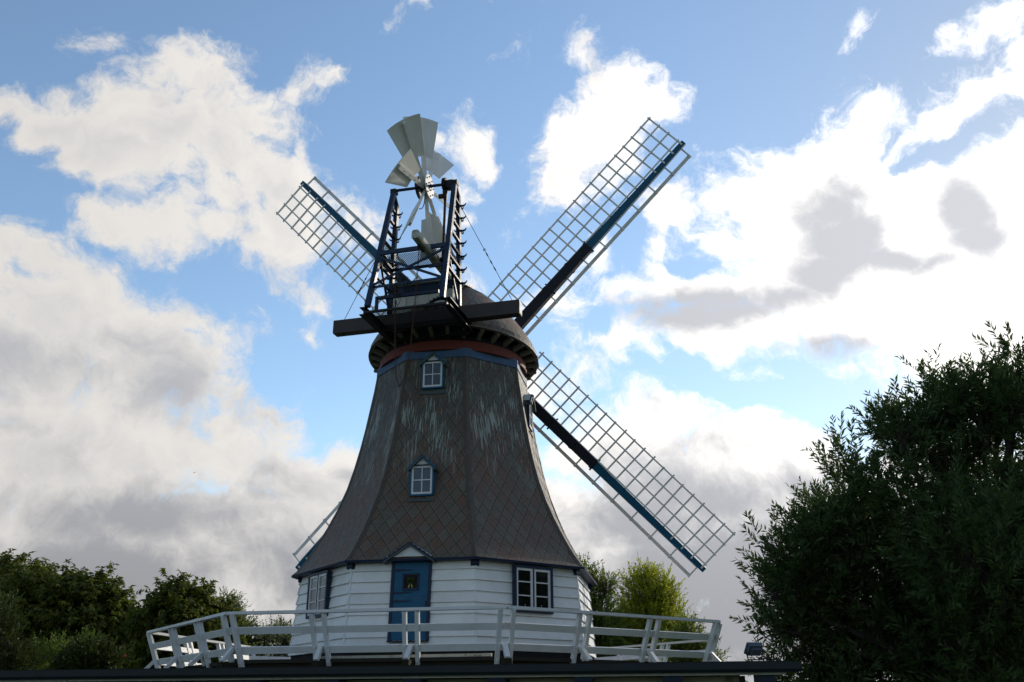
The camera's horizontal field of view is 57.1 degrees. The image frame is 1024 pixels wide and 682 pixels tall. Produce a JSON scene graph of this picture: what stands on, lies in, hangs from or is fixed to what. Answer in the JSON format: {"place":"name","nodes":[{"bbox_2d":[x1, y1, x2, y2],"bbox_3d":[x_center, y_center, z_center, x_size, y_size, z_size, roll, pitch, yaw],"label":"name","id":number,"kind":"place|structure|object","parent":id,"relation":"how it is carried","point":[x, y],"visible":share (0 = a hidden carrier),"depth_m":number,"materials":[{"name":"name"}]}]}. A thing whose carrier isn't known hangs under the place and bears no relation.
{"place":"outdoors","nodes":[
{"label":"outdoors","id":0,"kind":"place"},
{"bbox_2d":[0,548,138,681],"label":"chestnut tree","id":1,"kind":"object","parent":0,"point":[70,601],"visible":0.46,"depth_m":37.18,"materials":[{"name":"green plant"}]},
{"bbox_2d":[115,568,257,681],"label":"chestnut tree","id":2,"kind":"object","parent":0,"point":[176,602],"visible":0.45,"depth_m":34.49,"materials":[{"name":"green plant"}]},
{"bbox_2d":[0,661,801,681],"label":"house","id":3,"kind":"structure","parent":0,"point":[759,671],"depth_m":15.40,"materials":[{"name":"black"}]},
{"bbox_2d":[744,642,777,660],"bbox_3d":[3.889,4.880,14.784,0.508,0.271,0.206,6,-22,-15],"label":"floodlight","id":4,"kind":"object","parent":3,"relation":"on","point":[753,649],"visible":1,"depth_m":14.72,"materials":[{"name":"black metal"}]},
{"bbox_2d":[0,0,1023,681],"label":"sky","id":5,"kind":"structure","parent":0,"point":[848,200],"materials":[{"name":"blue"}]},
{"label":"ground","id":6,"kind":"structure","parent":0,"visible":0},
{"bbox_2d":[0,587,55,669],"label":"garden shrub","id":7,"kind":"object","parent":6,"relation":"on","point":[12,658],"visible":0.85,"depth_m":24.03,"materials":[{"name":"green plant"}]},
{"bbox_2d":[15,625,101,669],"bbox_3d":[-13.068,9.458,26.634,2.844,2.661,1.822,-9,-23,21],"label":"garden shrub","id":8,"kind":"object","parent":6,"relation":"on","point":[53,648],"visible":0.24,"depth_m":26.87,"materials":[{"name":"green plant"}]},
{"bbox_2d":[43,631,140,681],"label":"garden shrub","id":9,"kind":"object","parent":6,"relation":"on","point":[82,654],"visible":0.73,"depth_m":25.77,"materials":[{"name":"green plant"}]},
{"bbox_2d":[214,585,262,640],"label":"pale tree","id":10,"kind":"object","parent":6,"relation":"on","point":[241,607],"visible":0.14,"depth_m":52.21,"materials":[{"name":"green plant"}]},
{"bbox_2d":[242,614,292,656],"bbox_3d":[-9.575,12.851,37.863,4.736,3.593,2.820,1,-22,-4],"label":"garden shrub","id":11,"kind":"object","parent":6,"relation":"on","point":[254,639],"visible":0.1,"depth_m":37.75,"materials":[{"name":"green plant"}]},
{"bbox_2d":[253,616,291,656],"bbox_3d":[-8.990,12.028,35.641,1.859,3.096,1.218,1,-22,-4],"label":"garden shrub","id":12,"kind":"object","parent":6,"relation":"on","point":[284,636],"visible":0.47,"depth_m":35.99,"materials":[{"name":"green plant"}]},
{"bbox_2d":[276,114,735,680],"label":"windmill","id":13,"kind":"object","parent":6,"relation":"on","point":[446,502],"visible":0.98,"depth_m":26.11,"materials":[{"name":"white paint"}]},
{"bbox_2d":[305,570,330,618],"bbox_3d":[-5.046,6.604,24.482,0.100,1.135,1.200,14,-26,-32],"label":"window","id":14,"kind":"structure","parent":13,"relation":"in","point":[318,591],"depth_m":24.45,"materials":[{"name":"blue paint"}]},
{"bbox_2d":[394,247,419,386],"bbox_3d":[-2.865,-0.714,25.296,0.723,4.094,0.071,-7,-22,16],"label":"hanging chain","id":15,"kind":"object","parent":13,"relation":"hanging from","point":[412,323],"visible":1,"depth_m":25.18,"materials":[{"name":"metal"}]},
{"bbox_2d":[383,542,436,641],"bbox_3d":[-2.506,6.115,22.971,1.309,2.374,0.410,-4,-22,9],"label":"door","id":16,"kind":"structure","parent":13,"relation":"in","point":[419,595],"depth_m":22.98,"materials":[{"name":"blue paint"}]},
{"bbox_2d":[406,577,414,585],"bbox_3d":[-2.480,5.892,23.031,0.243,0.220,0.046,-4,-22,8],"label":"heart wreath","id":17,"kind":"object","parent":13,"relation":"attached to","point":[410,582],"visible":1,"depth_m":23.03,"materials":[{"name":"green plant"}]},
{"bbox_2d":[407,454,438,501],"bbox_3d":[-2.317,3.723,25.109,0.784,1.265,0.870,-4,-22,9],"label":"window","id":18,"kind":"structure","parent":13,"relation":"in","point":[423,473],"depth_m":24.80,"materials":[{"name":"blue paint"}]},
{"bbox_2d":[419,351,446,394],"bbox_3d":[-2.190,1.004,26.950,0.784,1.265,0.870,-4,-22,9],"label":"window","id":19,"kind":"structure","parent":13,"relation":"in","point":[433,367],"depth_m":26.63,"materials":[{"name":"blue paint"}]},
{"bbox_2d":[145,605,721,680],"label":"gallery","id":20,"kind":"object","parent":13,"relation":"attached to","point":[204,654],"visible":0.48,"depth_m":19.84,"materials":[{"name":"white paint"}]},
{"bbox_2d":[374,652,431,654],"bbox_3d":[-2.551,7.398,21.976,1.200,0.260,0.700,-4,-22,9],"label":"door step","id":21,"kind":"object","parent":20,"relation":"on","point":[388,653],"depth_m":21.74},
{"bbox_2d":[320,653,491,658],"bbox_3d":[-2.232,6.575,19.618,3.690,0.075,0.100,-4,-22,9],"label":"loose plank","id":22,"kind":"object","parent":20,"relation":"on","point":[427,655],"visible":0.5,"depth_m":19.51,"materials":[{"name":"white wood"}]},
{"bbox_2d":[524,394,535,437],"bbox_3d":[0.235,2.211,28.179,0.870,1.265,0.784,-4,-22,9],"label":"window","id":23,"kind":"structure","parent":13,"relation":"in","point":[529,402],"depth_m":28.04,"materials":[{"name":"blue paint"}]},
{"bbox_2d":[512,564,553,613],"bbox_3d":[0.527,6.232,23.593,1.200,1.135,0.100,14,-26,-32],"label":"window","id":24,"kind":"structure","parent":13,"relation":"in","point":[532,586],"depth_m":23.60,"materials":[{"name":"blue paint"}]},
{"bbox_2d":[576,552,639,660],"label":"bushy tree","id":25,"kind":"object","parent":6,"relation":"on","point":[600,587],"visible":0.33,"depth_m":41.48,"materials":[{"name":"green plant"}]},
{"bbox_2d":[607,553,702,661],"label":"bushy tree","id":26,"kind":"object","parent":6,"relation":"on","point":[650,593],"visible":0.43,"depth_m":43.56,"materials":[{"name":"green plant"}]},
{"bbox_2d":[657,608,730,661],"bbox_3d":[7.627,14.123,39.285,2.953,5.751,2.785,19,-28,-39],"label":"bushy tree","id":27,"kind":"object","parent":6,"relation":"on","point":[683,627],"visible":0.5,"depth_m":39.55,"materials":[{"name":"green plant"}]},
{"bbox_2d":[729,320,1023,681],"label":"willow tree","id":28,"kind":"object","parent":6,"relation":"on","point":[944,589],"visible":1,"depth_m":18.32,"materials":[{"name":"green plant"}]}
]}

